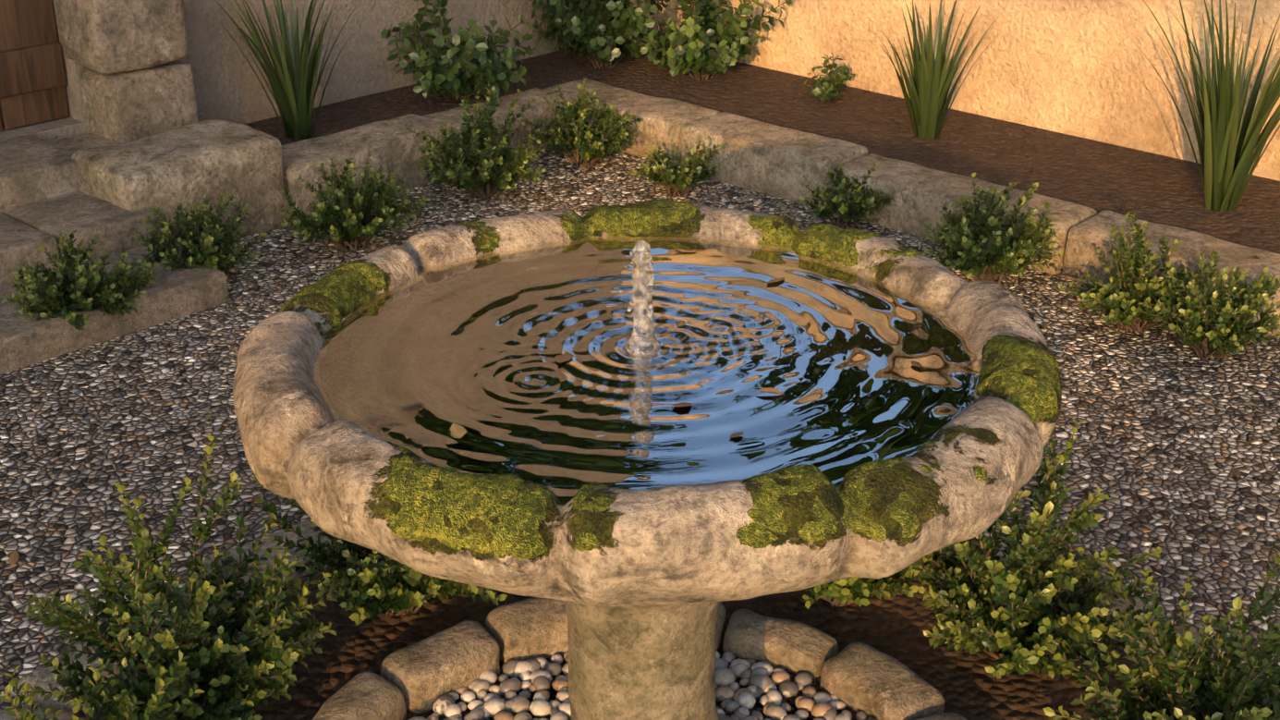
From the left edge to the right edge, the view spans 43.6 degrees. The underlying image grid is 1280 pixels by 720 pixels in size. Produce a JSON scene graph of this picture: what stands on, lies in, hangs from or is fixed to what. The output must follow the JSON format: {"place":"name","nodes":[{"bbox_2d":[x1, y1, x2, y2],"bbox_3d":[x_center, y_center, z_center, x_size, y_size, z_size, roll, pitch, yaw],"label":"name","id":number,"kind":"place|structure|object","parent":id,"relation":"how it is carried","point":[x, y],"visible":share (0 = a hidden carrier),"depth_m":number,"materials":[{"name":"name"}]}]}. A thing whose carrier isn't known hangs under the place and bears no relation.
{"place":"outdoors","nodes":[
{"label":"outdoors","id":0,"kind":"place"},
{"bbox_2d":[0,141,1279,719],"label":"ground","id":1,"kind":"structure","parent":0,"point":[1166,432],"depth_m":3.76,"materials":[{"name":"grey gravel"}]},
{"bbox_2d":[0,229,158,330],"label":"shrub","id":2,"kind":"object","parent":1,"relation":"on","point":[40,294],"depth_m":4.19,"materials":[{"name":"green plant"}]},
{"bbox_2d":[0,134,229,374],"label":"steps","id":3,"kind":"structure","parent":1,"relation":"on","point":[44,200],"depth_m":4.48,"materials":[{"name":"stone"}]},
{"bbox_2d":[130,191,267,271],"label":"shrub","id":4,"kind":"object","parent":3,"relation":"on","point":[210,248],"depth_m":4.52,"materials":[{"name":"green plant"}]},
{"bbox_2d":[0,0,615,141],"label":"wall","id":5,"kind":"structure","parent":1,"relation":"on","point":[228,87],"depth_m":5.75,"materials":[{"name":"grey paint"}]},
{"bbox_2d":[55,0,198,143],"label":"stone pillar","id":6,"kind":"structure","parent":5,"relation":"attached to","point":[136,79],"depth_m":5.11,"materials":[{"name":"beige stone"}]},
{"bbox_2d":[0,0,69,131],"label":"door","id":7,"kind":"structure","parent":6,"relation":"in","point":[32,82],"depth_m":5.09,"materials":[{"name":"wood"}]},
{"bbox_2d":[275,148,426,253],"bbox_3d":[-0.864,-0.479,4.812,0.396,0.324,0.434,17,29,33],"label":"shrub","id":8,"kind":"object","parent":1,"relation":"on","point":[344,213],"depth_m":4.78,"materials":[{"name":"green plant"}]},
{"bbox_2d":[403,86,546,199],"bbox_3d":[-0.542,-0.727,5.272,0.464,0.399,0.442,-1,24,-1],"label":"shrub","id":9,"kind":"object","parent":1,"relation":"on","point":[488,163],"depth_m":5.23,"materials":[{"name":"green plant"}]},
{"bbox_2d":[521,76,644,168],"bbox_3d":[-0.203,-0.827,5.597,0.401,0.312,0.378,9,26,20],"label":"shrub","id":10,"kind":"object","parent":1,"relation":"on","point":[609,130],"depth_m":5.58,"materials":[{"name":"green plant"}]},
{"bbox_2d":[0,519,1230,719],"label":"edging stones","id":11,"kind":"object","parent":1,"relation":"on","point":[42,676],"visible":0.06,"depth_m":3.00,"materials":[{"name":"grey stone"}]},
{"bbox_2d":[76,552,1196,719],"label":"soil","id":12,"kind":"structure","parent":1,"relation":"on","point":[966,684],"depth_m":2.90,"materials":[{"name":"brown soil"}]},
{"bbox_2d":[0,649,205,719],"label":"shrub","id":13,"kind":"object","parent":12,"relation":"on","point":[157,703],"visible":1,"depth_m":2.35,"materials":[{"name":"green plant"}]},
{"bbox_2d":[20,434,338,719],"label":"shrub","id":14,"kind":"object","parent":12,"relation":"on","point":[212,630],"visible":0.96,"depth_m":2.62,"materials":[{"name":"green plant"}]},
{"bbox_2d":[249,473,507,625],"bbox_3d":[-0.443,0.269,2.952,0.490,0.452,0.476,-14,28,-28],"label":"shrub","id":15,"kind":"object","parent":12,"relation":"on","point":[363,586],"visible":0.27,"depth_m":2.87,"materials":[{"name":"green plant"}]},
{"bbox_2d":[408,650,877,719],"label":"pebbles","id":16,"kind":"object","parent":12,"relation":"on","point":[752,675],"visible":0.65,"depth_m":2.76,"materials":[{"name":"grey gravel"}]},
{"bbox_2d":[775,548,941,609],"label":"shrub","id":17,"kind":"object","parent":12,"relation":"on","point":[853,590],"visible":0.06,"depth_m":2.90,"materials":[{"name":"green plant"}]},
{"bbox_2d":[911,416,1164,679],"bbox_3d":[0.684,0.343,2.790,0.470,0.452,0.467,-9,26,-19],"label":"shrub","id":18,"kind":"object","parent":12,"relation":"on","point":[1014,626],"visible":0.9,"depth_m":2.72,"materials":[{"name":"green plant"}]},
{"bbox_2d":[1038,548,1279,719],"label":"shrub","id":19,"kind":"object","parent":12,"relation":"on","point":[1247,683],"visible":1,"depth_m":2.47,"materials":[{"name":"green plant"}]},
{"bbox_2d":[312,597,967,719],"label":"ring kerb","id":20,"kind":"structure","parent":1,"relation":"on","point":[422,675],"depth_m":2.78,"materials":[{"name":"stone"}]},
{"bbox_2d":[7,167,1279,564],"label":"fallen leaves","id":21,"kind":"object","parent":1,"relation":"on","point":[458,432],"visible":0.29,"depth_m":3.23,"materials":[{"name":"brown plant"}]},
{"bbox_2d":[232,202,1061,719],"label":"fountain","id":22,"kind":"object","parent":1,"relation":"on","point":[651,583],"visible":0.54,"depth_m":1.85,"materials":[{"name":"stone"}]},
{"bbox_2d":[314,234,980,505],"bbox_3d":[0.004,-0.019,2.154,0.910,0.009,0.910,-1,24,-1],"label":"water surface","id":23,"kind":"object","parent":22,"relation":"in","point":[422,360],"visible":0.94,"depth_m":2.10,"materials":[{"name":"liquid"}]},
{"bbox_2d":[618,240,659,354],"bbox_3d":[-0.001,-0.073,2.132,0.055,0.186,0.052,-1,24,-1],"label":"water jet","id":24,"kind":"object","parent":23,"relation":"on","point":[642,340],"visible":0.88,"depth_m":2.12,"materials":[{"name":"white"}]},
{"bbox_2d":[279,198,1061,560],"bbox_3d":[0.014,-0.028,2.168,1.066,0.085,1.073,-1,24,-1],"label":"moss","id":25,"kind":"object","parent":22,"relation":"on","point":[460,500],"visible":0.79,"depth_m":1.75,"materials":[{"name":"green plant"}]},
{"bbox_2d":[48,78,1279,337],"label":"kerbs","id":26,"kind":"structure","parent":1,"relation":"on","point":[255,171],"depth_m":5.03,"materials":[{"name":"stone"}]},
{"bbox_2d":[631,138,725,197],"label":"shrub","id":27,"kind":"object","parent":1,"relation":"on","point":[681,179],"depth_m":5.29,"materials":[{"name":"green plant"}]},
{"bbox_2d":[798,161,897,229],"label":"shrub","id":28,"kind":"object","parent":1,"relation":"on","point":[847,205],"depth_m":4.98,"materials":[{"name":"green plant"}]},
{"bbox_2d":[626,0,1279,181],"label":"wall","id":29,"kind":"structure","parent":1,"relation":"on","point":[1083,68],"depth_m":5.50,"materials":[{"name":"paint"}]},
{"bbox_2d":[921,171,1063,283],"bbox_3d":[1.000,-0.364,4.548,0.402,0.333,0.440,5,25,11],"label":"shrub","id":30,"kind":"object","parent":1,"relation":"on","point":[988,249],"depth_m":4.48,"materials":[{"name":"green plant"}]},
{"bbox_2d":[1058,211,1217,332],"bbox_3d":[1.313,-0.231,4.264,0.400,0.324,0.307,-11,26,-22],"label":"shrub","id":31,"kind":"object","parent":1,"relation":"on","point":[1115,303],"depth_m":4.25,"materials":[{"name":"green plant"}]},
{"bbox_2d":[1135,248,1279,361],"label":"shrub","id":32,"kind":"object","parent":1,"relation":"on","point":[1200,317],"depth_m":4.08,"materials":[{"name":"green plant"}]},
{"bbox_2d":[243,38,1279,254],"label":"bed soil","id":33,"kind":"structure","parent":0,"point":[1121,179],"depth_m":5.52,"materials":[{"name":"brown soil"}]},
{"bbox_2d":[207,0,360,140],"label":"ornamental grass","id":34,"kind":"object","parent":33,"relation":"on","point":[292,81],"depth_m":5.40,"materials":[{"name":"green plant"}]},
{"bbox_2d":[380,0,551,101],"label":"shrub","id":35,"kind":"object","parent":33,"relation":"on","point":[443,62],"visible":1,"depth_m":5.79,"materials":[{"name":"green plant"}]},
{"bbox_2d":[528,0,679,69],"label":"shrub","id":36,"kind":"object","parent":33,"relation":"on","point":[602,33],"visible":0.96,"depth_m":6.17,"materials":[{"name":"green plant"}]},
{"bbox_2d":[639,0,792,80],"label":"shrub","id":37,"kind":"object","parent":33,"relation":"on","point":[702,42],"visible":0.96,"depth_m":6.08,"materials":[{"name":"green plant"}]},
{"bbox_2d":[803,51,854,102],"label":"shrub","id":38,"kind":"object","parent":33,"relation":"on","point":[828,87],"visible":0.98,"depth_m":5.91,"materials":[{"name":"green plant"}]},
{"bbox_2d":[872,0,1002,140],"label":"ornamental grass","id":39,"kind":"object","parent":33,"relation":"on","point":[927,100],"depth_m":5.42,"materials":[{"name":"green plant"}]},
{"bbox_2d":[1136,0,1279,212],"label":"ornamental grass","id":40,"kind":"object","parent":33,"relation":"on","point":[1227,145],"depth_m":4.71,"materials":[{"name":"green plant"}]}
]}

